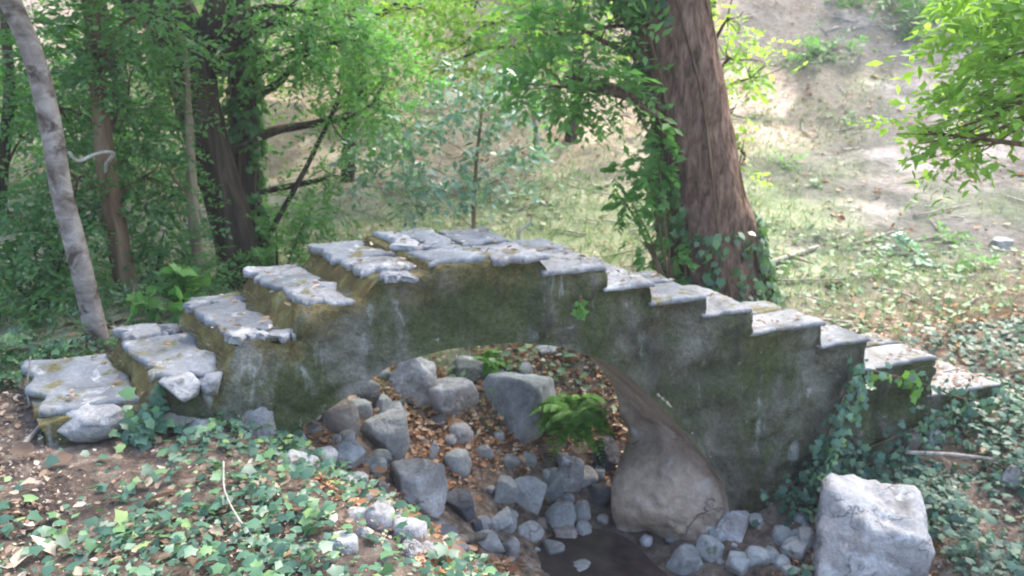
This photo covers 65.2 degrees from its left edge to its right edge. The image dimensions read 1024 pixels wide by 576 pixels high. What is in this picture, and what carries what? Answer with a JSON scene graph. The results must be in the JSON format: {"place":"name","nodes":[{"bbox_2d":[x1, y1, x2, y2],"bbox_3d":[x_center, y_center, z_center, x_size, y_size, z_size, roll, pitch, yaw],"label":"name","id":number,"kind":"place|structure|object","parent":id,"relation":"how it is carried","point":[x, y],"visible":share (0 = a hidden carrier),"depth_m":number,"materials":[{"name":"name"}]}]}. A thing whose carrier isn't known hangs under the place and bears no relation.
{"place":"outdoors","nodes":[
{"label":"outdoors","id":0,"kind":"place"},
{"bbox_2d":[0,0,1023,575],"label":"ground","id":1,"kind":"structure","parent":0,"point":[878,166],"depth_m":8.31,"materials":[{"name":"soil"}]},
{"bbox_2d":[0,7,87,280],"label":"crooked dark tree","id":2,"kind":"object","parent":1,"relation":"on","point":[5,165],"visible":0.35,"depth_m":6.13,"materials":[{"name":"green plant"}]},
{"bbox_2d":[0,0,110,352],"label":"pale barked tree","id":3,"kind":"object","parent":1,"relation":"on","point":[16,15],"visible":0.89,"depth_m":4.36,"materials":[{"name":"grey plant"}]},
{"bbox_2d":[67,150,115,172],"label":"branch","id":4,"kind":"object","parent":3,"relation":"attached to","point":[95,154],"visible":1,"depth_m":5.33,"materials":[{"name":"grey wood"}]},
{"bbox_2d":[0,152,147,333],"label":"shrub","id":5,"kind":"object","parent":1,"relation":"on","point":[45,287],"visible":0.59,"depth_m":5.45,"materials":[{"name":"green plant"}]},
{"bbox_2d":[0,0,167,169],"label":"hillside tree","id":6,"kind":"object","parent":1,"relation":"on","point":[16,107],"visible":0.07,"depth_m":9.46,"materials":[{"name":"green plant"}]},
{"bbox_2d":[0,279,180,391],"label":"shrub","id":7,"kind":"object","parent":1,"relation":"on","point":[33,351],"visible":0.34,"depth_m":4.47,"materials":[{"name":"green plant"}]},
{"bbox_2d":[0,0,185,206],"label":"hillside tree","id":8,"kind":"object","parent":1,"relation":"on","point":[115,105],"visible":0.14,"depth_m":8.64,"materials":[{"name":"green plant"}]},
{"bbox_2d":[0,0,235,297],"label":"brown trunk tree","id":9,"kind":"object","parent":1,"relation":"on","point":[95,66],"visible":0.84,"depth_m":5.57,"materials":[{"name":"green plant"}]},
{"bbox_2d":[34,187,243,296],"bbox_3d":[-2.962,-0.192,6.191,2.018,1.190,1.076,9,19,27],"label":"shrub","id":10,"kind":"object","parent":1,"relation":"on","point":[159,249],"visible":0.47,"depth_m":5.97,"materials":[{"name":"green plant"}]},
{"bbox_2d":[87,0,233,291],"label":"thin tan tree","id":11,"kind":"object","parent":1,"relation":"on","point":[190,176],"visible":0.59,"depth_m":6.00,"materials":[{"name":"green plant"}]},
{"bbox_2d":[37,0,287,125],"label":"hillside tree","id":12,"kind":"object","parent":1,"relation":"on","point":[199,5],"visible":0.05,"depth_m":10.72,"materials":[{"name":"green plant"}]},
{"bbox_2d":[126,261,216,325],"bbox_3d":[-2.205,0.093,5.267,0.629,0.578,0.688,0,17,0],"label":"fern","id":13,"kind":"object","parent":1,"relation":"on","point":[180,274],"visible":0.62,"depth_m":5.18,"materials":[{"name":"green plant"}]},
{"bbox_2d":[0,335,481,575],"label":"fallen leaves","id":14,"kind":"object","parent":1,"relation":"on","point":[16,558],"visible":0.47,"depth_m":2.87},
{"bbox_2d":[0,334,513,575],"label":"ground ivy","id":15,"kind":"object","parent":1,"relation":"on","point":[253,561],"visible":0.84,"depth_m":2.79,"materials":[{"name":"green plant"}]},
{"bbox_2d":[182,170,361,289],"bbox_3d":[-2.138,-0.450,6.833,1.583,1.092,1.288,0,17,0],"label":"shrub","id":16,"kind":"object","parent":1,"relation":"on","point":[294,250],"visible":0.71,"depth_m":6.77,"materials":[{"name":"green plant"}]},
{"bbox_2d":[111,0,445,289],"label":"forked dark tree","id":17,"kind":"object","parent":1,"relation":"on","point":[218,147],"visible":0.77,"depth_m":6.38,"materials":[{"name":"green plant"}]},
{"bbox_2d":[282,449,319,469],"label":"rock","id":18,"kind":"object","parent":1,"relation":"on","point":[310,458],"visible":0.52,"depth_m":3.34,"materials":[{"name":"grey stone"}]},
{"bbox_2d":[319,446,337,468],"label":"rock","id":19,"kind":"object","parent":1,"relation":"on","point":[331,452],"visible":0.32,"depth_m":3.59,"materials":[{"name":"grey stone"}]},
{"bbox_2d":[320,398,359,439],"bbox_3d":[-0.952,0.739,4.423,0.220,0.230,0.189,0,17,0],"label":"rock","id":20,"kind":"object","parent":1,"relation":"on","point":[340,416],"visible":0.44,"depth_m":4.34,"materials":[{"name":"grey stone"}]},
{"bbox_2d":[329,530,358,554],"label":"rock","id":21,"kind":"object","parent":1,"relation":"on","point":[349,542],"visible":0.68,"depth_m":2.67,"materials":[{"name":"grey stone"}]},
{"bbox_2d":[229,0,465,254],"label":"ivy clad tree","id":22,"kind":"object","parent":1,"relation":"on","point":[247,181],"visible":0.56,"depth_m":6.90,"materials":[{"name":"green plant"}]},
{"bbox_2d":[219,0,279,266],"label":"climbing ivy","id":23,"kind":"object","parent":22,"relation":"attached to","point":[231,111],"visible":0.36,"depth_m":6.67,"materials":[{"name":"green plant"}]},
{"bbox_2d":[332,439,365,469],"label":"boulder","id":24,"kind":"object","parent":1,"relation":"on","point":[352,450],"visible":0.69,"depth_m":3.93,"materials":[{"name":"grey stone"}]},
{"bbox_2d":[352,398,372,420],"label":"rock","id":25,"kind":"object","parent":1,"relation":"on","point":[364,408],"visible":0.41,"depth_m":4.83,"materials":[{"name":"grey stone"}]},
{"bbox_2d":[348,380,380,404],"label":"rock","id":26,"kind":"object","parent":1,"relation":"on","point":[369,390],"visible":0.43,"depth_m":4.99,"materials":[{"name":"grey stone"}]},
{"bbox_2d":[360,455,381,477],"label":"rock","id":27,"kind":"object","parent":1,"relation":"on","point":[373,461],"visible":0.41,"depth_m":4.18,"materials":[{"name":"grey stone"}]},
{"bbox_2d":[267,0,493,182],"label":"hillside tree","id":28,"kind":"object","parent":1,"relation":"on","point":[433,7],"visible":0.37,"depth_m":9.01,"materials":[{"name":"green plant"}]},
{"bbox_2d":[365,503,395,534],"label":"rock","id":29,"kind":"object","parent":1,"relation":"on","point":[381,513],"visible":0.58,"depth_m":2.89,"materials":[{"name":"stone"}]},
{"bbox_2d":[260,0,501,100],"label":"hillside tree","id":30,"kind":"object","parent":1,"relation":"on","point":[417,10],"visible":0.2,"depth_m":11.23,"materials":[{"name":"green plant"}]},
{"bbox_2d":[374,394,391,413],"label":"rock","id":31,"kind":"object","parent":1,"relation":"on","point":[383,403],"visible":0.45,"depth_m":5.06,"materials":[{"name":"grey stone"}]},
{"bbox_2d":[360,408,409,460],"bbox_3d":[-0.744,0.880,4.684,0.288,0.302,0.244,0,17,0],"label":"boulder","id":32,"kind":"object","parent":1,"relation":"on","point":[388,430],"visible":0.81,"depth_m":4.59,"materials":[{"name":"grey stone"}]},
{"bbox_2d":[391,517,428,542],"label":"rock","id":33,"kind":"object","parent":1,"relation":"on","point":[415,528],"visible":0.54,"depth_m":2.87,"materials":[{"name":"stone"}]},
{"bbox_2d":[400,539,423,559],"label":"rock","id":34,"kind":"object","parent":1,"relation":"on","point":[413,547],"visible":0.62,"depth_m":2.79,"materials":[{"name":"stone"}]},
{"bbox_2d":[389,356,436,406],"bbox_3d":[-0.658,0.654,5.399,0.386,0.417,0.278,7,18,23],"label":"boulder","id":35,"kind":"object","parent":1,"relation":"on","point":[415,378],"visible":0.62,"depth_m":5.29,"materials":[{"name":"stone"}]},
{"bbox_2d":[390,457,448,517],"bbox_3d":[-0.526,1.121,4.399,0.344,0.313,0.287,0,17,0],"label":"boulder","id":36,"kind":"object","parent":1,"relation":"on","point":[422,483],"visible":0.76,"depth_m":4.34,"materials":[{"name":"stone"}]},
{"bbox_2d":[235,289,620,436],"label":"fallen leaves","id":37,"kind":"object","parent":1,"relation":"on","point":[479,387],"visible":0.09,"depth_m":5.59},
{"bbox_2d":[327,47,571,230],"bbox_3d":[-0.581,-1.132,7.499,2.291,2.162,1.278,0,17,0],"label":"bluish sapling","id":38,"kind":"object","parent":1,"relation":"on","point":[459,119],"visible":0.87,"depth_m":7.38,"materials":[{"name":"green plant"}]},
{"bbox_2d":[428,377,478,416],"bbox_3d":[-0.388,0.776,5.365,0.330,0.324,0.310,0,17,0],"label":"boulder","id":39,"kind":"object","parent":1,"relation":"on","point":[451,395],"visible":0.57,"depth_m":5.27,"materials":[{"name":"stone"}]},
{"bbox_2d":[442,448,471,477],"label":"rock","id":40,"kind":"object","parent":1,"relation":"on","point":[458,461],"visible":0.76,"depth_m":4.90,"materials":[{"name":"grey stone"}]},
{"bbox_2d":[446,489,475,521],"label":"rock","id":41,"kind":"object","parent":1,"relation":"on","point":[459,502],"visible":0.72,"depth_m":4.63,"materials":[{"name":"stone"}]},
{"bbox_2d":[448,422,473,445],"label":"rock","id":42,"kind":"object","parent":1,"relation":"on","point":[462,432],"visible":0.76,"depth_m":5.14,"materials":[{"name":"stone"}]},
{"bbox_2d":[452,356,487,382],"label":"rock","id":43,"kind":"object","parent":1,"relation":"on","point":[461,363],"visible":0.69,"depth_m":5.56,"materials":[{"name":"stone"}]},
{"bbox_2d":[443,532,521,547],"bbox_3d":[-0.194,1.264,3.981,0.214,0.876,1.280,4,17,13],"label":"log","id":44,"kind":"object","parent":1,"relation":"on","point":[466,538],"visible":0.48,"depth_m":4.06,"materials":[{"name":"brown wood"}]},
{"bbox_2d":[364,0,612,142],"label":"hillside tree","id":45,"kind":"object","parent":1,"relation":"on","point":[459,23],"visible":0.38,"depth_m":9.53,"materials":[{"name":"green plant"}]},
{"bbox_2d":[474,349,507,377],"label":"fern","id":46,"kind":"object","parent":1,"relation":"on","point":[490,366],"visible":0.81,"depth_m":5.64,"materials":[{"name":"green plant"}]},
{"bbox_2d":[477,530,504,552],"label":"rock","id":47,"kind":"object","parent":1,"relation":"on","point":[491,542],"visible":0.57,"depth_m":4.51,"materials":[{"name":"grey stone"}]},
{"bbox_2d":[490,506,512,531],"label":"rock","id":48,"kind":"object","parent":1,"relation":"on","point":[502,519],"visible":0.77,"depth_m":4.75,"materials":[{"name":"grey stone"}]},
{"bbox_2d":[494,475,517,503],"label":"rock","id":49,"kind":"object","parent":1,"relation":"on","point":[506,490],"visible":0.82,"depth_m":4.93,"materials":[{"name":"grey stone"}]},
{"bbox_2d":[21,226,999,540],"bbox_3d":[0.432,1.032,4.780,5.730,2.859,0.952,-6,18,-20],"label":"stone footbridge","id":50,"kind":"object","parent":1,"relation":"on","point":[725,406],"visible":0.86,"depth_m":4.08,"materials":[{"name":"stone"}]},
{"bbox_2d":[108,383,170,450],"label":"climbing ivy","id":51,"kind":"object","parent":50,"relation":"attached to","point":[146,422],"visible":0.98,"depth_m":3.37,"materials":[{"name":"green plant"}]},
{"bbox_2d":[64,225,991,400],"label":"fallen leaves","id":52,"kind":"object","parent":50,"relation":"on","point":[909,347],"visible":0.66,"depth_m":4.26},
{"bbox_2d":[571,296,588,320],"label":"climbing ivy","id":53,"kind":"object","parent":50,"relation":"attached to","point":[580,312],"visible":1,"depth_m":3.98,"materials":[{"name":"green plant"}]},
{"bbox_2d":[806,356,886,485],"bbox_3d":[1.956,0.788,4.751,0.472,0.787,0.183,-7,18,-21],"label":"climbing ivy","id":54,"kind":"object","parent":50,"relation":"attached to","point":[857,382],"visible":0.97,"depth_m":4.74,"materials":[{"name":"green plant"}]},
{"bbox_2d":[870,370,923,403],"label":"climbing ivy","id":55,"kind":"object","parent":50,"relation":"attached to","point":[915,394],"visible":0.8,"depth_m":4.89,"materials":[{"name":"green plant"}]},
{"bbox_2d":[864,359,1020,414],"bbox_3d":[2.756,0.642,5.019,1.357,0.565,0.156,-6,18,-20],"label":"climbing ivy","id":56,"kind":"object","parent":50,"relation":"attached to","point":[953,392],"visible":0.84,"depth_m":5.01,"materials":[{"name":"green plant"}]},
{"bbox_2d":[502,537,519,562],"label":"rock","id":57,"kind":"object","parent":1,"relation":"on","point":[511,546],"visible":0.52,"depth_m":4.54,"materials":[{"name":"stone"}]},
{"bbox_2d":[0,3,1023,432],"bbox_3d":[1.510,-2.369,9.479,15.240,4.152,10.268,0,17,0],"label":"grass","id":58,"kind":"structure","parent":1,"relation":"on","point":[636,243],"depth_m":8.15,"materials":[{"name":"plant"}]},
{"bbox_2d":[0,0,1023,474],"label":"fallen leaves","id":59,"kind":"object","parent":1,"relation":"on","point":[468,444],"visible":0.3,"depth_m":8.49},
{"bbox_2d":[0,390,1023,575],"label":"leaf crumbs","id":60,"kind":"object","parent":1,"relation":"on","point":[9,548],"visible":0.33,"depth_m":2.98,"materials":[{"name":"beige plant"}]},
{"bbox_2d":[503,453,520,467],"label":"rock","id":61,"kind":"object","parent":1,"relation":"on","point":[510,460],"visible":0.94,"depth_m":5.16,"materials":[{"name":"grey stone"}]},
{"bbox_2d":[9,3,1023,465],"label":"dead twigs","id":62,"kind":"object","parent":1,"relation":"on","point":[745,175],"depth_m":8.28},
{"bbox_2d":[482,372,555,442],"bbox_3d":[0.069,0.823,5.509,0.409,0.555,0.534,-14,22,-39],"label":"boulder","id":63,"kind":"object","parent":1,"relation":"on","point":[516,398],"visible":0.69,"depth_m":5.32,"materials":[{"name":"grey stone"}]},
{"bbox_2d":[515,476,546,514],"bbox_3d":[0.111,1.317,5.058,0.212,0.295,0.165,0,17,0],"label":"rock","id":64,"kind":"object","parent":1,"relation":"on","point":[531,491],"visible":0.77,"depth_m":4.99,"materials":[{"name":"grey stone"}]},
{"bbox_2d":[518,520,544,542],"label":"rock","id":65,"kind":"object","parent":1,"relation":"on","point":[532,531],"visible":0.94,"depth_m":4.83,"materials":[{"name":"stone"}]},
{"bbox_2d":[543,468,563,488],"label":"rock","id":66,"kind":"object","parent":1,"relation":"on","point":[554,479],"visible":0.58,"depth_m":5.14,"materials":[{"name":"grey stone"}]},
{"bbox_2d":[543,539,564,554],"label":"pebble","id":67,"kind":"object","parent":1,"relation":"on","point":[552,547],"visible":0.74,"depth_m":4.74,"materials":[{"name":"grey stone"}]},
{"bbox_2d":[545,482,563,500],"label":"rock","id":68,"kind":"object","parent":1,"relation":"on","point":[557,491],"visible":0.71,"depth_m":5.12,"materials":[{"name":"grey stone"}]},
{"bbox_2d":[303,410,813,575],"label":"fallen leaves","id":69,"kind":"object","parent":1,"relation":"on","point":[451,484],"visible":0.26,"depth_m":4.52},
{"bbox_2d":[545,501,575,529],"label":"rock","id":70,"kind":"object","parent":1,"relation":"on","point":[559,514],"visible":0.89,"depth_m":4.93,"materials":[{"name":"grey stone"}]},
{"bbox_2d":[492,0,631,79],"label":"hillside tree","id":71,"kind":"object","parent":1,"relation":"on","point":[619,57],"visible":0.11,"depth_m":12.03,"materials":[{"name":"green plant"}]},
{"bbox_2d":[553,524,577,537],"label":"rock","id":72,"kind":"object","parent":1,"relation":"on","point":[567,531],"visible":0.73,"depth_m":4.88,"materials":[{"name":"grey stone"}]},
{"bbox_2d":[557,455,584,491],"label":"rock","id":73,"kind":"object","parent":1,"relation":"on","point":[571,468],"visible":0.69,"depth_m":5.15,"materials":[{"name":"stone"}]},
{"bbox_2d":[529,393,617,468],"bbox_3d":[0.386,0.890,5.194,0.592,0.331,0.575,0,17,0],"label":"fern","id":74,"kind":"object","parent":1,"relation":"on","point":[574,415],"visible":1,"depth_m":5.06,"materials":[{"name":"green plant"}]},
{"bbox_2d":[574,500,590,520],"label":"rock","id":75,"kind":"object","parent":1,"relation":"on","point":[582,508],"visible":0.67,"depth_m":5.03,"materials":[{"name":"grey stone"}]},
{"bbox_2d":[575,519,592,535],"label":"rock","id":76,"kind":"object","parent":1,"relation":"on","point":[583,527],"visible":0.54,"depth_m":4.94,"materials":[{"name":"grey stone"}]},
{"bbox_2d":[582,465,597,487],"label":"rock","id":77,"kind":"object","parent":1,"relation":"on","point":[590,476],"visible":0.48,"depth_m":5.21,"materials":[{"name":"grey stone"}]},
{"bbox_2d":[588,483,610,506],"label":"rock","id":78,"kind":"object","parent":1,"relation":"on","point":[600,494],"visible":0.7,"depth_m":5.12,"materials":[{"name":"stone"}]},
{"bbox_2d":[537,528,667,575],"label":"water","id":79,"kind":"structure","parent":1,"relation":"on","point":[606,553],"depth_m":4.69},
{"bbox_2d":[593,437,619,471],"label":"rock","id":80,"kind":"object","parent":1,"relation":"on","point":[610,459],"visible":0.61,"depth_m":5.32,"materials":[{"name":"stone"}]},
{"bbox_2d":[205,158,1023,412],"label":"herbs","id":81,"kind":"object","parent":1,"relation":"on","point":[780,271],"visible":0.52,"depth_m":7.05,"materials":[{"name":"green plant"}]},
{"bbox_2d":[466,0,770,300],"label":"brown tree","id":82,"kind":"object","parent":1,"relation":"on","point":[683,106],"visible":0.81,"depth_m":5.97,"materials":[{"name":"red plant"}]},
{"bbox_2d":[603,0,787,307],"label":"climbing ivy","id":83,"kind":"object","parent":82,"relation":"attached to","point":[766,270],"visible":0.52,"depth_m":6.24,"materials":[{"name":"green plant"}]},
{"bbox_2d":[594,124,699,285],"bbox_3d":[1.035,-0.475,6.169,0.824,1.587,0.569,0,17,0],"label":"leafy shrub","id":84,"kind":"object","parent":1,"relation":"on","point":[653,164],"visible":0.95,"depth_m":6.06,"materials":[{"name":"green plant"}]},
{"bbox_2d":[666,543,702,575],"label":"rock","id":85,"kind":"object","parent":1,"relation":"on","point":[685,558],"visible":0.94,"depth_m":4.63,"materials":[{"name":"grey stone"}]},
{"bbox_2d":[608,0,807,186],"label":"young bright tree","id":86,"kind":"object","parent":1,"relation":"on","point":[750,73],"visible":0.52,"depth_m":7.30,"materials":[{"name":"green plant"}]},
{"bbox_2d":[696,534,723,562],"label":"rock","id":87,"kind":"object","parent":1,"relation":"on","point":[710,548],"visible":0.81,"depth_m":4.66,"materials":[{"name":"grey stone"}]},
{"bbox_2d":[715,510,750,542],"bbox_3d":[1.323,1.441,4.816,0.178,0.247,0.174,10,19,30],"label":"rock","id":88,"kind":"object","parent":1,"relation":"on","point":[732,525],"visible":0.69,"depth_m":4.76,"materials":[{"name":"stone"}]},
{"bbox_2d":[725,550,749,575],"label":"rock","id":89,"kind":"object","parent":1,"relation":"on","point":[737,562],"visible":0.94,"depth_m":4.54,"materials":[{"name":"grey stone"}]},
{"bbox_2d":[744,545,769,570],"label":"rock","id":90,"kind":"object","parent":1,"relation":"on","point":[757,556],"visible":0.79,"depth_m":4.55,"materials":[{"name":"grey stone"}]},
{"bbox_2d":[771,525,795,545],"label":"rock","id":91,"kind":"object","parent":1,"relation":"on","point":[780,534],"visible":0.67,"depth_m":4.66,"materials":[{"name":"grey stone"}]},
{"bbox_2d":[780,536,807,560],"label":"rock","id":92,"kind":"object","parent":1,"relation":"on","point":[793,547],"visible":0.94,"depth_m":4.56,"materials":[{"name":"grey stone"}]},
{"bbox_2d":[772,245,819,263],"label":"dead branch","id":93,"kind":"object","parent":1,"relation":"on","point":[788,256],"visible":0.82,"depth_m":7.44,"materials":[{"name":"grey wood"}]},
{"bbox_2d":[796,526,813,549],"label":"rock","id":94,"kind":"object","parent":1,"relation":"on","point":[805,534],"visible":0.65,"depth_m":4.60,"materials":[{"name":"grey stone"}]},
{"bbox_2d":[771,20,881,71],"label":"shrub","id":95,"kind":"object","parent":1,"relation":"on","point":[814,50],"visible":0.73,"depth_m":11.95,"materials":[{"name":"green plant"}]},
{"bbox_2d":[750,378,994,526],"bbox_3d":[2.233,1.013,4.911,1.810,0.771,0.208,-6,18,-18],"label":"climbing ivy","id":96,"kind":"object","parent":1,"relation":"on","point":[803,494],"visible":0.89,"depth_m":4.89,"materials":[{"name":"green plant"}]},
{"bbox_2d":[812,473,934,575],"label":"boulder","id":97,"kind":"object","parent":1,"relation":"on","point":[863,527],"visible":0.98,"depth_m":4.25,"materials":[{"name":"stone"}]},
{"bbox_2d":[860,251,905,284],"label":"grass tuft","id":98,"kind":"object","parent":1,"relation":"on","point":[892,277],"visible":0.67,"depth_m":7.04,"materials":[{"name":"green plant"}]},
{"bbox_2d":[772,291,1023,575],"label":"fallen leaves","id":99,"kind":"object","parent":1,"relation":"on","point":[1004,312],"visible":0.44,"depth_m":6.29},
{"bbox_2d":[777,302,1023,575],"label":"ground ivy","id":100,"kind":"object","parent":1,"relation":"on","point":[949,505],"visible":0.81,"depth_m":4.80,"materials":[{"name":"green plant"}]},
{"bbox_2d":[903,431,920,450],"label":"rock","id":101,"kind":"object","parent":1,"relation":"on","point":[914,444],"visible":0.52,"depth_m":5.09,"materials":[{"name":"grey stone"}]},
{"bbox_2d":[880,228,948,270],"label":"shrub","id":102,"kind":"object","parent":1,"relation":"on","point":[900,241],"visible":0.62,"depth_m":7.71,"materials":[{"name":"green plant"}]},
{"bbox_2d":[825,0,1008,41],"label":"shrub","id":103,"kind":"object","parent":1,"relation":"on","point":[906,4],"visible":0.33,"depth_m":12.46,"materials":[{"name":"green plant"}]},
{"bbox_2d":[847,0,1023,220],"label":"bright leaved tree","id":104,"kind":"object","parent":1,"relation":"on","point":[1004,105],"visible":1,"depth_m":4.40,"materials":[{"name":"green plant"}]},
{"bbox_2d":[925,220,976,244],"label":"grass tuft","id":105,"kind":"object","parent":1,"relation":"on","point":[946,234],"visible":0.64,"depth_m":7.95,"materials":[{"name":"green plant"}]},
{"bbox_2d":[955,240,1008,274],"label":"grass tuft","id":106,"kind":"object","parent":1,"relation":"on","point":[982,258],"visible":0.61,"depth_m":7.27,"materials":[{"name":"green plant"}]},
{"bbox_2d":[988,237,1013,249],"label":"rock","id":107,"kind":"object","parent":1,"relation":"on","point":[1005,243],"visible":0.83,"depth_m":7.75,"materials":[{"name":"grey stone"}]},
{"bbox_2d":[998,465,1021,488],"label":"rock","id":108,"kind":"object","parent":1,"relation":"on","point":[1010,472],"visible":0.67,"depth_m":4.68,"materials":[{"name":"stone"}]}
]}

